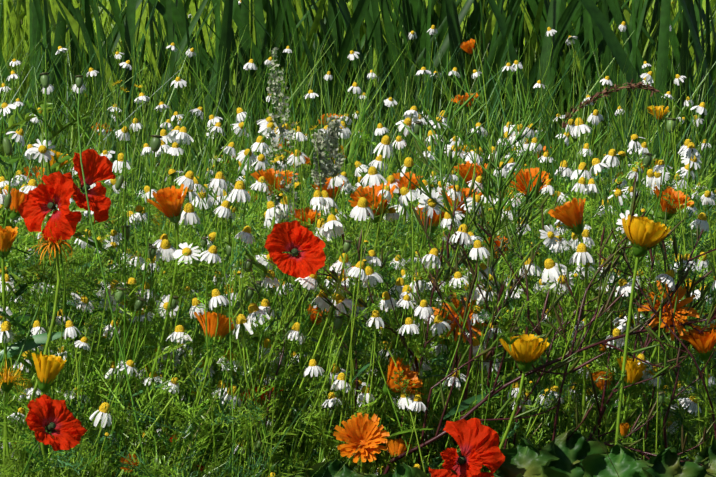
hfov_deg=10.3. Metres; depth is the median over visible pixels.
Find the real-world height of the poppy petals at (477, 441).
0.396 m
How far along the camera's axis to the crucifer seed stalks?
4.49 m
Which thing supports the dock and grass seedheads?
on the shaded soil
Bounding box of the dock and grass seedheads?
[0,47,714,476]
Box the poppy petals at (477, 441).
[17,149,504,476]
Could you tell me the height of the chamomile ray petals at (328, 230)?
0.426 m
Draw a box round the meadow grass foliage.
[0,0,715,476]
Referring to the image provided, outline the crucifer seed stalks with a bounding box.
[189,48,715,475]
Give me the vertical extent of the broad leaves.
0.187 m
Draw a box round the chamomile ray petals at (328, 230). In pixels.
[0,0,715,476]
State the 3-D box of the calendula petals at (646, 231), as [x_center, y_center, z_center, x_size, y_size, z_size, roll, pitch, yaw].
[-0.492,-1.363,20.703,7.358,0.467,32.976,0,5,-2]
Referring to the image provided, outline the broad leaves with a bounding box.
[259,426,715,476]
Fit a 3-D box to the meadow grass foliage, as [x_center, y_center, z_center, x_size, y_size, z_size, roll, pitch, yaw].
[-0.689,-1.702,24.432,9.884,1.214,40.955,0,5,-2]
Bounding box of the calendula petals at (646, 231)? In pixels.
[0,1,715,471]
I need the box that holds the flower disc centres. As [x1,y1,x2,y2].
[0,0,715,476]
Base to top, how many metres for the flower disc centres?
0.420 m

